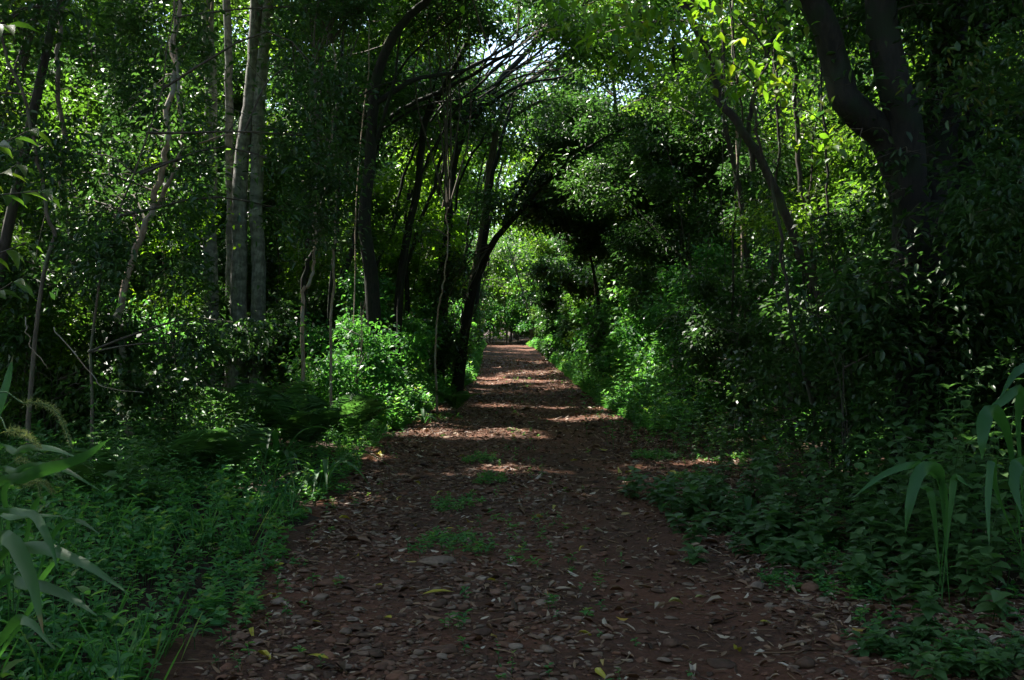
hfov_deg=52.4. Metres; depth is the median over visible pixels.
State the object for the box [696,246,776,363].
shrub
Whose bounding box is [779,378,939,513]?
broad leaf herb
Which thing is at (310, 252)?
understorey tree
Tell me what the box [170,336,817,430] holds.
verge grass
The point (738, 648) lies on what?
fallen leaf
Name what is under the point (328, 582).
stone
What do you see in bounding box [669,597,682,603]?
fallen leaf
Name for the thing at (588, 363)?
broad leaf herb
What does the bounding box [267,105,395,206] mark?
canopy tree
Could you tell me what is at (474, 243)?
canopy tree
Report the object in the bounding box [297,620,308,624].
stone
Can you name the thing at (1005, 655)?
broad leaf herb
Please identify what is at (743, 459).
undergrowth
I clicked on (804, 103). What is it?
canopy tree
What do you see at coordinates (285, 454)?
fern
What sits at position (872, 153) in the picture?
understorey tree
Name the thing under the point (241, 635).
stone
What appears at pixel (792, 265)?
thicket shrub
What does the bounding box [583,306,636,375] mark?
shrub
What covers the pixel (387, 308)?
thicket shrub
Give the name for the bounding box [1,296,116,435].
shrub
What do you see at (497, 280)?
thicket bush
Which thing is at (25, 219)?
thicket shrub
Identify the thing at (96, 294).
thicket shrub
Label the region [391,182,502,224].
canopy tree
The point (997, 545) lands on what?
broad leaf herb
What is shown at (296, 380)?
broad leaf herb
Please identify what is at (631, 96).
canopy tree
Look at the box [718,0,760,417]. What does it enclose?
canopy tree
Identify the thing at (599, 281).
understorey tree
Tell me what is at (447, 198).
thin pole tree
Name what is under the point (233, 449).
fern
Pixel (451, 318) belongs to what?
shrub
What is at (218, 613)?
ground cover
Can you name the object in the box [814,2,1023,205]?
understorey tree
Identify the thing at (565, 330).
shrub
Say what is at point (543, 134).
canopy tree
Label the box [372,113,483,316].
understorey tree
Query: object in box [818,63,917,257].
understorey tree
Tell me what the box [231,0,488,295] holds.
canopy tree
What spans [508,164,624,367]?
spreading tree
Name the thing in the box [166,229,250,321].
understorey tree
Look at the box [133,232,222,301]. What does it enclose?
understorey tree
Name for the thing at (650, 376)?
broad leaf herb
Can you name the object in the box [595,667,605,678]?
fallen leaf
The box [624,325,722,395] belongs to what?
shrub
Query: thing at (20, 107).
understorey tree
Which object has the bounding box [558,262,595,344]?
shrub
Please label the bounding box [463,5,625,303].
leaning tree
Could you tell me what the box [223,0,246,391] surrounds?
pale trunk tree
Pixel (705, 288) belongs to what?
shrub
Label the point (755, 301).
shrub
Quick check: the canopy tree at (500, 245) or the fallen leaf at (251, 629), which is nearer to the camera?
the fallen leaf at (251, 629)
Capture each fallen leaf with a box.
[249,627,253,635]
[258,650,270,659]
[308,653,328,658]
[423,589,452,593]
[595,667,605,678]
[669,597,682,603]
[733,644,741,650]
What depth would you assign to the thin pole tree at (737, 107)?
15.99 m
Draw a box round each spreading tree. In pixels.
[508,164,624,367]
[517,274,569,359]
[523,248,621,332]
[548,143,698,364]
[599,198,740,388]
[626,98,760,390]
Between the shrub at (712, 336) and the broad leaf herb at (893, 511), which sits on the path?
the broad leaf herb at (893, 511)
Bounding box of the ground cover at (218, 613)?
[0,388,434,679]
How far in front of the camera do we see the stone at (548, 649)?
5.00 m
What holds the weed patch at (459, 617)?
on the path
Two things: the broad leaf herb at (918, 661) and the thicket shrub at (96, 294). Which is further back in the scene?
the thicket shrub at (96, 294)
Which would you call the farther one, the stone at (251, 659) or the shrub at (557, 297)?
the shrub at (557, 297)
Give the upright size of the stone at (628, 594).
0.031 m
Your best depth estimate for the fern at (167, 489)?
7.72 m
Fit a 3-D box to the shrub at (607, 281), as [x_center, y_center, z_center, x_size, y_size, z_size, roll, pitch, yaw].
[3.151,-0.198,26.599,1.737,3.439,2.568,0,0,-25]
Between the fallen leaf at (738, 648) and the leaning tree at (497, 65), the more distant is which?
the leaning tree at (497, 65)
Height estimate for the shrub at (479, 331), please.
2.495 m
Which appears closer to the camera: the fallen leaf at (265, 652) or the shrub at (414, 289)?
the fallen leaf at (265, 652)
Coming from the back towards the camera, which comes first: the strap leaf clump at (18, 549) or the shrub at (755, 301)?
the shrub at (755, 301)
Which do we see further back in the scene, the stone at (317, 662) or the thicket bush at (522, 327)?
the thicket bush at (522, 327)
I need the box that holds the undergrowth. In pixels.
[592,384,1023,622]
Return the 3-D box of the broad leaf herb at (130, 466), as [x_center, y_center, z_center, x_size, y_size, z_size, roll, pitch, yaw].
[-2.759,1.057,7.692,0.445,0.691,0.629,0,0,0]
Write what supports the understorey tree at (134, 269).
on the ground at (146, 585)
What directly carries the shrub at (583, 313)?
on the ground at (146, 585)
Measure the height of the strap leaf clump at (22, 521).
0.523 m
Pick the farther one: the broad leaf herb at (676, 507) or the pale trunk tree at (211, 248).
the pale trunk tree at (211, 248)
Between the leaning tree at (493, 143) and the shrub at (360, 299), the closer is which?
the shrub at (360, 299)
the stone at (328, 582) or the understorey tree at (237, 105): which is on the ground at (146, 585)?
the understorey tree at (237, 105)
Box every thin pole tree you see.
[0,0,133,434]
[0,0,140,458]
[256,0,386,408]
[267,0,399,407]
[394,0,488,412]
[661,0,772,429]
[692,0,781,418]
[716,0,823,428]
[751,20,862,436]
[769,45,879,440]
[839,0,1023,445]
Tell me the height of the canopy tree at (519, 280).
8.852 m
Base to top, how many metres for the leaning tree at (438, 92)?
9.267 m
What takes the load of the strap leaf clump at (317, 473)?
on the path
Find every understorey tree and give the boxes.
[0,0,378,474]
[0,40,126,282]
[0,46,131,421]
[0,84,82,230]
[13,176,137,301]
[20,46,102,135]
[43,0,258,295]
[62,0,214,325]
[91,135,165,293]
[126,0,266,403]
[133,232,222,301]
[157,58,238,291]
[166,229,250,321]
[176,112,296,317]
[217,55,374,385]
[217,164,318,301]
[223,85,347,269]
[226,107,411,326]
[280,234,350,300]
[312,212,361,288]
[318,212,436,343]
[337,172,453,311]
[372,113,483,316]
[394,126,471,295]
[418,232,469,297]
[433,219,477,309]
[476,280,486,309]
[476,281,493,324]
[522,254,568,311]
[573,203,623,309]
[585,71,782,402]
[593,256,627,306]
[606,81,756,302]
[611,119,739,244]
[685,85,880,409]
[718,0,924,428]
[739,132,822,236]
[792,74,912,267]
[804,30,1023,249]
[813,0,1023,419]
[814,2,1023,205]
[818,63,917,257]
[892,0,1023,278]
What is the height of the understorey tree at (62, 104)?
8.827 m
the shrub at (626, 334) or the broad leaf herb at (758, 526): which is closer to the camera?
the broad leaf herb at (758, 526)
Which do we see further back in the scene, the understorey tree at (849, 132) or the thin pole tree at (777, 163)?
the understorey tree at (849, 132)
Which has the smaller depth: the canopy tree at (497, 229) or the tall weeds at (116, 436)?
the tall weeds at (116, 436)
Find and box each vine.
[182,0,212,397]
[350,21,369,371]
[630,204,689,278]
[721,1,725,276]
[749,0,778,360]
[775,182,797,390]
[891,204,927,328]
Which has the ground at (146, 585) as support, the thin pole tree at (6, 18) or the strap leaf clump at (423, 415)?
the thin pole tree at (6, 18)
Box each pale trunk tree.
[201,0,220,400]
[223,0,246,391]
[226,0,262,394]
[249,0,273,397]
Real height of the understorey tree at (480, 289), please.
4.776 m
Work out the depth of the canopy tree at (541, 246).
77.92 m
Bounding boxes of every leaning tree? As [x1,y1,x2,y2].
[253,0,487,397]
[266,0,520,397]
[272,0,583,407]
[322,0,628,322]
[355,0,551,396]
[369,0,602,267]
[375,32,564,270]
[393,0,551,304]
[395,0,677,389]
[403,35,586,384]
[404,0,698,369]
[409,24,562,302]
[427,29,550,264]
[429,19,673,363]
[430,31,661,375]
[459,40,542,326]
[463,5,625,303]
[472,51,629,323]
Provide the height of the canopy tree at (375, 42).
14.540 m
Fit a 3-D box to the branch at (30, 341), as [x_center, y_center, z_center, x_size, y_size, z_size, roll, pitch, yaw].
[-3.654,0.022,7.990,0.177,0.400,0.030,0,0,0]
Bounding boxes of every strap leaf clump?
[0,357,128,655]
[0,399,99,656]
[3,458,113,530]
[255,451,397,495]
[412,409,439,422]
[738,495,769,515]
[777,520,867,535]
[851,461,967,606]
[973,363,1023,573]
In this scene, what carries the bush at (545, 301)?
on the ground at (146, 585)
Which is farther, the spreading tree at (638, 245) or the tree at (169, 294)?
the spreading tree at (638, 245)
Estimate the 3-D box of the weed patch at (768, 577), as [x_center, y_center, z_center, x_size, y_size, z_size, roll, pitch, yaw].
[1.604,1.450,6.312,0.251,0.146,0.357,0,0,0]
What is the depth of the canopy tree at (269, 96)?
40.65 m
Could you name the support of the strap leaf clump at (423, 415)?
on the path
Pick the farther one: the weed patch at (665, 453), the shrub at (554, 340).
the shrub at (554, 340)
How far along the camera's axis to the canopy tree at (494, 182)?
64.49 m
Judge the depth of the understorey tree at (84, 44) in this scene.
20.31 m
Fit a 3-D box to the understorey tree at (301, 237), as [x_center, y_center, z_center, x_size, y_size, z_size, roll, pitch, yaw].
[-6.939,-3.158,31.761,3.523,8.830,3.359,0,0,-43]
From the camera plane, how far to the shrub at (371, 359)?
17.14 m
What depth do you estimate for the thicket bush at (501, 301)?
92.66 m
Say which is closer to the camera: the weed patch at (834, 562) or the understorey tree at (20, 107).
the weed patch at (834, 562)
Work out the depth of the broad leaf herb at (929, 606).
5.81 m
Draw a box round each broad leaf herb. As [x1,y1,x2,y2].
[103,439,177,522]
[130,448,247,520]
[253,357,316,444]
[298,370,346,451]
[568,348,679,405]
[576,338,627,384]
[580,361,728,436]
[587,346,626,392]
[591,371,725,451]
[614,347,693,423]
[616,461,733,511]
[648,441,780,519]
[665,505,840,547]
[672,400,738,466]
[678,509,866,578]
[680,433,832,527]
[688,395,801,479]
[722,436,880,538]
[749,414,998,555]
[762,508,1008,596]
[763,424,931,554]
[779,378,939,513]
[837,484,1023,631]
[846,617,991,679]
[854,422,991,575]
[856,390,1012,570]
[857,365,1023,532]
[862,619,1023,679]
[909,423,1023,594]
[914,617,1023,679]
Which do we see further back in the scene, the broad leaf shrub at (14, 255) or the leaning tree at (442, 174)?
the leaning tree at (442, 174)
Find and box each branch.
[24,317,47,368]
[54,327,143,392]
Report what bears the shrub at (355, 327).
on the ground at (146, 585)
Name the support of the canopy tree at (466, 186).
on the ground at (146, 585)
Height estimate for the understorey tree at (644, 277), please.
6.789 m
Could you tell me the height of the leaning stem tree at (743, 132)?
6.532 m
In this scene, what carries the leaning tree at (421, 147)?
on the ground at (146, 585)
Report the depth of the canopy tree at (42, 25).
27.02 m
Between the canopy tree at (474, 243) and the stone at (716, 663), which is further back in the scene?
the canopy tree at (474, 243)
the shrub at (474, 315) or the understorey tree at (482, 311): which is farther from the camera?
the understorey tree at (482, 311)
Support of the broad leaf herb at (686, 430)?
on the path
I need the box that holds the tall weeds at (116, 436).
[0,370,301,520]
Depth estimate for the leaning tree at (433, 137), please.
23.37 m
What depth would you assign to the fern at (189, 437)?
9.22 m
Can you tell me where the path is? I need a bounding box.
[136,342,1023,679]
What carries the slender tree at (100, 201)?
on the ground at (146, 585)
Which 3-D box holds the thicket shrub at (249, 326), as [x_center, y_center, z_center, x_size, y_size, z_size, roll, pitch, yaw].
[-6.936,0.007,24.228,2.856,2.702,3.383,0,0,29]
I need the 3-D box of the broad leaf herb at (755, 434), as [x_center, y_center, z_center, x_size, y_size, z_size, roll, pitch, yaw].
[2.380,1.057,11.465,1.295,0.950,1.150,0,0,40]
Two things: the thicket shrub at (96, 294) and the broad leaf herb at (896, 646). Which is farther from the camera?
the thicket shrub at (96, 294)
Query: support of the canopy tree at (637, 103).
on the ground at (146, 585)
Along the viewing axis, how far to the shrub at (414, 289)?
32.69 m
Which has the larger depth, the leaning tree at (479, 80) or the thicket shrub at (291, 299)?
the leaning tree at (479, 80)
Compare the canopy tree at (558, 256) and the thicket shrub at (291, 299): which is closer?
the thicket shrub at (291, 299)
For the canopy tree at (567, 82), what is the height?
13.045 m
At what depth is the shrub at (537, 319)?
62.18 m
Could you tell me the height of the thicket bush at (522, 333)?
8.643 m
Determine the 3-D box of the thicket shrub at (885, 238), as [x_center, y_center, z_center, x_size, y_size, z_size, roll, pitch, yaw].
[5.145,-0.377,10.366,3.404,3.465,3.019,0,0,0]
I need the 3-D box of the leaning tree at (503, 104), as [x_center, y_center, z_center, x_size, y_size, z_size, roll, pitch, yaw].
[1.540,-4.873,29.685,7.276,12.855,3.486,0,0,17]
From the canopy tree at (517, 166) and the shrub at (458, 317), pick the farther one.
the canopy tree at (517, 166)
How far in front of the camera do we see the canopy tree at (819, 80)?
34.92 m
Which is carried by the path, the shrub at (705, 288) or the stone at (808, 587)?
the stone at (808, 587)
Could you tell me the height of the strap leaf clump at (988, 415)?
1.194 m
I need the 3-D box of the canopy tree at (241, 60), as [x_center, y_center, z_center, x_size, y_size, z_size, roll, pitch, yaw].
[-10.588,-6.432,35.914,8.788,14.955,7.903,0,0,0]
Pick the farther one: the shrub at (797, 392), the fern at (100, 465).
the shrub at (797, 392)
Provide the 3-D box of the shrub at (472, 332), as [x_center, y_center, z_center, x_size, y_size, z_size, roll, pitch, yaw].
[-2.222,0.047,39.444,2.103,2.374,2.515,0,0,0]
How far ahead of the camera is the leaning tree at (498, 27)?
21.41 m
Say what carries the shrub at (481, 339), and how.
on the ground at (146, 585)
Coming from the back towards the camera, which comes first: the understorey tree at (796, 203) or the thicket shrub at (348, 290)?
the thicket shrub at (348, 290)
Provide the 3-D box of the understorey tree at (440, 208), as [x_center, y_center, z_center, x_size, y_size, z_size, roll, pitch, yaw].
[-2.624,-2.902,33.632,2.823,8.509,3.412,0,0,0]
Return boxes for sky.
[25,0,904,303]
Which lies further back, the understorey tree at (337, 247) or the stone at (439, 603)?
the understorey tree at (337, 247)
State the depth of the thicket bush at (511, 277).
88.14 m
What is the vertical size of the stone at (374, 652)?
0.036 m
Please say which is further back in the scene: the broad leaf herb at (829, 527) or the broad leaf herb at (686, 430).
the broad leaf herb at (686, 430)
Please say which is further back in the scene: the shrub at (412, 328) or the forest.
the forest
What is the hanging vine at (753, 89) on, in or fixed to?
hanging from the canopy tree at (572, 40)
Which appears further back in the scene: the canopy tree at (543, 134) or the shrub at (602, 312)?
the canopy tree at (543, 134)
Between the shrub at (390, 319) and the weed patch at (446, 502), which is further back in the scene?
the shrub at (390, 319)
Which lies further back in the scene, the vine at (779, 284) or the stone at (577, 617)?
the vine at (779, 284)
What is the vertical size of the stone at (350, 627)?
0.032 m
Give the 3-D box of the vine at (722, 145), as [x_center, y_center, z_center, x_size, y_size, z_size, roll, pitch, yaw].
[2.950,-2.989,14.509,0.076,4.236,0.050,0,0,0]
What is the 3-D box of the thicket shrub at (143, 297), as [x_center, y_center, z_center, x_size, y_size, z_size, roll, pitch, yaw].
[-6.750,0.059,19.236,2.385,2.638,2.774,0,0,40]
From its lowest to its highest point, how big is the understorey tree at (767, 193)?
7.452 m
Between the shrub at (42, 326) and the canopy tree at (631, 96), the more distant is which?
the canopy tree at (631, 96)
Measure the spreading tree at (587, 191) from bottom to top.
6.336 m
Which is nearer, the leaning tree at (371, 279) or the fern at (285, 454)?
the fern at (285, 454)
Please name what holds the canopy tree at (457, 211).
on the ground at (146, 585)
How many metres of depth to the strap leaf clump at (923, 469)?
5.16 m
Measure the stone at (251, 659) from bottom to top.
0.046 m
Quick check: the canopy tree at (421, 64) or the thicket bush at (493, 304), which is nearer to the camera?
the canopy tree at (421, 64)
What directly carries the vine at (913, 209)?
attached to the forked tree at (899, 135)
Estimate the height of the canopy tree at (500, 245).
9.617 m
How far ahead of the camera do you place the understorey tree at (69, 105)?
13.73 m
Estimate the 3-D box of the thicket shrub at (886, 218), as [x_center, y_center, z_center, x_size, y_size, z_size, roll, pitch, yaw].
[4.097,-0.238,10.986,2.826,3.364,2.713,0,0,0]
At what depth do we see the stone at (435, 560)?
6.95 m
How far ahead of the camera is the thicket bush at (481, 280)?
87.03 m
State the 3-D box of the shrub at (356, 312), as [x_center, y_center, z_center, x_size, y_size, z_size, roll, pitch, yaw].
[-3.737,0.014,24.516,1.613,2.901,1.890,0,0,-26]
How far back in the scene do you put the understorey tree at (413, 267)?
27.74 m
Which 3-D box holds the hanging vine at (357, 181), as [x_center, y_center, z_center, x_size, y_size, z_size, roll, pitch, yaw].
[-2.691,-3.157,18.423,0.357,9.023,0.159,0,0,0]
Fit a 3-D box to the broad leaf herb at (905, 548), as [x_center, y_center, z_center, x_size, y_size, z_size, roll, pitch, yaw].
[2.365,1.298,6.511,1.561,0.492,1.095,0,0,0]
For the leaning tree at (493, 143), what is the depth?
30.90 m
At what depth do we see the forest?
113.61 m
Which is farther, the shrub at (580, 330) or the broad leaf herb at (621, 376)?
the shrub at (580, 330)
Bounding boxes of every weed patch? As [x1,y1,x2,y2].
[405,525,478,557]
[416,412,462,420]
[429,490,486,511]
[439,609,472,629]
[460,532,498,555]
[462,449,496,463]
[472,468,507,485]
[630,445,682,460]
[673,468,721,482]
[752,527,853,569]
[757,568,802,591]
[808,570,888,603]
[840,604,970,663]
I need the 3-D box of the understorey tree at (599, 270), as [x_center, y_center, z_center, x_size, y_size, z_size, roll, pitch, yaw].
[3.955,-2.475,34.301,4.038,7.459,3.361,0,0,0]
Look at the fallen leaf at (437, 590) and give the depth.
6.12 m
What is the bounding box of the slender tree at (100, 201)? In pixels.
[15,0,348,440]
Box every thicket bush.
[468,249,488,308]
[471,234,512,341]
[472,246,512,343]
[480,274,511,339]
[482,277,532,344]
[490,246,523,341]
[496,258,534,342]
[511,275,536,340]
[514,241,536,338]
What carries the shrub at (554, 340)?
on the ground at (146, 585)
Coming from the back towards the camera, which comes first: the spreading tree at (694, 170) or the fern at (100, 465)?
the spreading tree at (694, 170)
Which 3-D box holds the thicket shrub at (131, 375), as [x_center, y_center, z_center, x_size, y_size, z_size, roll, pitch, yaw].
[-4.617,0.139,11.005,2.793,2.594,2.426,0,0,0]
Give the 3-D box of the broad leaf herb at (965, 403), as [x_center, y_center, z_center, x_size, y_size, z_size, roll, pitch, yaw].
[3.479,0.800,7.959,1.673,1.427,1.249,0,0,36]
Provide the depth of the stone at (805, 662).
4.78 m
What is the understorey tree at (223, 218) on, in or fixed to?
on the ground at (146, 585)
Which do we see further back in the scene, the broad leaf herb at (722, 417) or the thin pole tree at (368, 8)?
the thin pole tree at (368, 8)
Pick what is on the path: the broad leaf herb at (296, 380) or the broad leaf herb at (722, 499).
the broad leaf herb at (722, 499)
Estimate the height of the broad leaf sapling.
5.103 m
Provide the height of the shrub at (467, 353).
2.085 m
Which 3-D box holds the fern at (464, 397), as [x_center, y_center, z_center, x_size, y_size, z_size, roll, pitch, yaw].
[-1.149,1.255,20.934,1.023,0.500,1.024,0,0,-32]
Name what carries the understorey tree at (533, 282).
on the ground at (146, 585)
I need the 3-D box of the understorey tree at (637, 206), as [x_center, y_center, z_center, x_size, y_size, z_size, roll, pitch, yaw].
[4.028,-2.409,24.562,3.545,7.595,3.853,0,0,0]
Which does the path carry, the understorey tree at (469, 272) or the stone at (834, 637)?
the stone at (834, 637)
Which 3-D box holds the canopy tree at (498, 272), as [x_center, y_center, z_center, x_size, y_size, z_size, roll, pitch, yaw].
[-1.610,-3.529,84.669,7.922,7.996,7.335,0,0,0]
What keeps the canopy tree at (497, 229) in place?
on the ground at (146, 585)
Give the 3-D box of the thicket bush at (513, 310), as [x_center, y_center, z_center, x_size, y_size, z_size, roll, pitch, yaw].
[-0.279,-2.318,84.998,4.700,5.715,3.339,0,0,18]
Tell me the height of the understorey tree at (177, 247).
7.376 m
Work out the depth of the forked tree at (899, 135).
9.14 m
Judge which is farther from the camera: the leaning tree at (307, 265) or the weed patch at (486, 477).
the leaning tree at (307, 265)
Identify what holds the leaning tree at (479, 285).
on the ground at (146, 585)
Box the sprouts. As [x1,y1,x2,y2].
[212,370,1012,679]
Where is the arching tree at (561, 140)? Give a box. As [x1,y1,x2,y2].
[417,101,692,392]
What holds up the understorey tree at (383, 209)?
on the ground at (146, 585)
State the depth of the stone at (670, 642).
5.18 m
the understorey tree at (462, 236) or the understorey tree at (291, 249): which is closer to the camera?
the understorey tree at (291, 249)
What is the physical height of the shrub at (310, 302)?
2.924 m
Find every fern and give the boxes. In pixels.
[50,447,167,499]
[93,483,179,509]
[124,423,266,483]
[182,381,314,426]
[188,427,273,476]
[223,393,360,459]
[243,426,355,473]
[304,393,397,445]
[428,390,476,412]
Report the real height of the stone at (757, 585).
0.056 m
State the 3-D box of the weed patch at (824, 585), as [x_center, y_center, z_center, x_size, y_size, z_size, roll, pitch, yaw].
[1.997,1.452,6.114,0.439,0.146,0.657,0,0,0]
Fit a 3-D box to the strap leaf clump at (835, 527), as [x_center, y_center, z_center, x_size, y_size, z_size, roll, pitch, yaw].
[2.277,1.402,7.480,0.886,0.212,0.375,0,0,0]
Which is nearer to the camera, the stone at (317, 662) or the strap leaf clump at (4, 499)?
the strap leaf clump at (4, 499)
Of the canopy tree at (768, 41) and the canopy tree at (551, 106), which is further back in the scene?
the canopy tree at (551, 106)
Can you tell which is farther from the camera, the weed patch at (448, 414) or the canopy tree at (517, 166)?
the canopy tree at (517, 166)
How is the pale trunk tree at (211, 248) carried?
on the ground at (146, 585)
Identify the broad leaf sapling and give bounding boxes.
[460,0,865,496]
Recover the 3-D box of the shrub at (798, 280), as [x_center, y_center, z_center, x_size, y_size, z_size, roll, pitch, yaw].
[5.102,-0.519,15.579,1.973,3.733,2.021,0,0,37]
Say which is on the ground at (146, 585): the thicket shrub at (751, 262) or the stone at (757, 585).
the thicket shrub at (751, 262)
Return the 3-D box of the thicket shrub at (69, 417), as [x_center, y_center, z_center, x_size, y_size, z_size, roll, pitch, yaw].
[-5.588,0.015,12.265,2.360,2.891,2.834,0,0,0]
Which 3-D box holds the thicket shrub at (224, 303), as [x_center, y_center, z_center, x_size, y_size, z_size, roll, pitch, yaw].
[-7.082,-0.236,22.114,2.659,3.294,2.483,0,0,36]
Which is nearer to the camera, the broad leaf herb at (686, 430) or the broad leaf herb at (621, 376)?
the broad leaf herb at (686, 430)
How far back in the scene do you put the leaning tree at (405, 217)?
31.38 m
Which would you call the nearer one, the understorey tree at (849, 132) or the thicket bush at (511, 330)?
the understorey tree at (849, 132)
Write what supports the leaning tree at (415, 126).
on the ground at (146, 585)
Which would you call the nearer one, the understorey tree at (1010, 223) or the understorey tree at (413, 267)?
the understorey tree at (1010, 223)
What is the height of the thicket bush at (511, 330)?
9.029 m
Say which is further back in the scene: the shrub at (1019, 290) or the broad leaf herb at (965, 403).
the shrub at (1019, 290)
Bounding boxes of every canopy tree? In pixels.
[0,0,61,289]
[0,0,273,178]
[0,3,139,172]
[1,1,42,117]
[1,10,40,140]
[15,0,291,297]
[68,0,249,292]
[145,0,295,211]
[169,0,486,354]
[196,76,381,233]
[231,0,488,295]
[257,0,526,368]
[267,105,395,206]
[348,32,479,258]
[375,144,500,214]
[384,136,508,265]
[385,26,543,273]
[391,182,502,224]
[468,239,500,288]
[470,161,508,231]
[476,225,524,339]
[480,2,686,218]
[481,247,534,309]
[487,227,556,338]
[490,238,536,340]
[496,113,579,242]
[496,231,526,341]
[508,85,611,174]
[509,68,600,184]
[511,230,563,267]
[512,198,567,259]
[519,0,859,399]
[526,0,819,204]
[543,232,574,258]
[569,68,651,174]
[620,0,809,134]
[664,2,843,189]
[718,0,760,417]
[740,0,903,139]
[747,2,826,263]
[783,1,927,90]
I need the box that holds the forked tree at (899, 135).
[759,0,1023,498]
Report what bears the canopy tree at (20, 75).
on the ground at (146, 585)
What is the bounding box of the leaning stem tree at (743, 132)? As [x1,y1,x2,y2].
[667,0,843,438]
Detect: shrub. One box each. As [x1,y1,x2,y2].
[0,21,60,300]
[0,169,117,432]
[0,207,129,446]
[0,224,146,446]
[0,231,210,443]
[0,278,113,375]
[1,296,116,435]
[15,218,88,287]
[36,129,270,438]
[102,275,225,393]
[105,295,222,425]
[133,275,219,366]
[136,255,247,397]
[186,295,284,385]
[212,304,332,387]
[219,251,296,386]
[264,270,349,370]
[267,258,393,351]
[267,280,311,379]
[280,301,409,411]
[295,302,430,400]
[304,283,356,363]
[324,264,414,325]
[326,251,402,388]
[337,263,402,346]
[344,281,387,341]
[383,308,442,374]
[387,292,456,376]
[409,261,474,344]
[415,298,468,365]
[428,300,472,323]
[445,326,471,367]
[448,298,479,355]
[450,298,483,340]
[456,320,480,357]
[471,327,485,339]
[472,314,484,351]
[529,301,546,337]
[530,307,542,338]
[533,307,546,340]
[543,293,568,333]
[545,310,563,350]
[550,310,571,351]
[556,291,579,355]
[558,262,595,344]
[560,319,613,368]
[562,294,596,349]
[567,287,616,373]
[573,321,589,345]
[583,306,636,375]
[587,267,658,332]
[588,279,661,377]
[600,267,686,378]
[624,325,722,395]
[636,231,742,416]
[656,252,794,428]
[663,301,812,436]
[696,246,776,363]
[709,187,965,485]
[722,243,796,376]
[734,247,824,408]
[740,270,1023,519]
[754,206,879,409]
[755,319,867,405]
[771,162,1023,463]
[775,189,888,404]
[838,231,987,411]
[867,147,1023,459]
[872,237,1023,471]
[950,205,1023,443]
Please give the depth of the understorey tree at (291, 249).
29.93 m
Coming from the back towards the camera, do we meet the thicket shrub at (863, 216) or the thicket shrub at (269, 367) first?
the thicket shrub at (269, 367)
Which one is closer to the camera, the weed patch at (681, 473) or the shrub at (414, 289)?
the weed patch at (681, 473)
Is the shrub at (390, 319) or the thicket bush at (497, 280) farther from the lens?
the thicket bush at (497, 280)
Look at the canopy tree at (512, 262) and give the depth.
92.81 m
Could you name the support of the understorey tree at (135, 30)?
on the ground at (146, 585)
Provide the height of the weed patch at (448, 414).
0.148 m
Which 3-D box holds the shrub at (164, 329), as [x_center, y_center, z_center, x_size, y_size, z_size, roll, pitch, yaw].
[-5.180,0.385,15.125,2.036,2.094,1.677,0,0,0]
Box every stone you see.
[235,632,248,638]
[245,655,256,664]
[289,652,305,659]
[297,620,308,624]
[314,659,327,665]
[317,578,338,585]
[347,623,362,630]
[368,648,383,656]
[385,670,403,679]
[417,555,455,564]
[432,598,446,607]
[472,628,491,636]
[539,644,553,653]
[571,616,583,619]
[622,592,634,596]
[649,587,664,592]
[663,638,677,647]
[707,658,736,668]
[750,581,763,589]
[795,656,815,668]
[800,582,819,592]
[816,597,830,601]
[829,633,840,641]
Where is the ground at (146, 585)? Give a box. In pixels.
[0,327,1023,679]
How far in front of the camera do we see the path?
6.43 m
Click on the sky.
(492, 48)
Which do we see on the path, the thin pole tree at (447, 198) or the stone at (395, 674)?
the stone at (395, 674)
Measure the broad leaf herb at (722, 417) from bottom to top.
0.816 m
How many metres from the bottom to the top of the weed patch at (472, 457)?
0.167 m
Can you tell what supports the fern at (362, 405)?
on the ground at (146, 585)
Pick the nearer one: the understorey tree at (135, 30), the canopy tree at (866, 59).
the understorey tree at (135, 30)
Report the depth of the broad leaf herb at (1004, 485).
7.01 m
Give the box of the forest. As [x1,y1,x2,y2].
[150,106,623,338]
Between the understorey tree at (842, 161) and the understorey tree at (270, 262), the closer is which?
the understorey tree at (842, 161)
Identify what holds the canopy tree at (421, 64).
on the ground at (146, 585)
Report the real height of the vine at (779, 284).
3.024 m
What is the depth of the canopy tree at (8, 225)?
10.12 m
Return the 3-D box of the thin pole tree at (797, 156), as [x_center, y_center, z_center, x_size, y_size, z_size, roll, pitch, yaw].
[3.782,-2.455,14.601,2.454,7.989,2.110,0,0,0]
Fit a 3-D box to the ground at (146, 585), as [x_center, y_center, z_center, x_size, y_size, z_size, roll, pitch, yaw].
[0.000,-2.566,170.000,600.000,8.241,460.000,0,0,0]
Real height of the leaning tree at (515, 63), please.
13.147 m
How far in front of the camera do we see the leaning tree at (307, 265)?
17.93 m
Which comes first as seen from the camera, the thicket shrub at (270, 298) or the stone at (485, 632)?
the stone at (485, 632)
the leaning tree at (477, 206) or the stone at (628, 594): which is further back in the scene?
the leaning tree at (477, 206)
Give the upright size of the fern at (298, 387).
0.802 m
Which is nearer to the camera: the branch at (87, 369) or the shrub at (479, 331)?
the branch at (87, 369)
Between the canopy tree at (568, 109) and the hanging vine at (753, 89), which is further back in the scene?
the canopy tree at (568, 109)

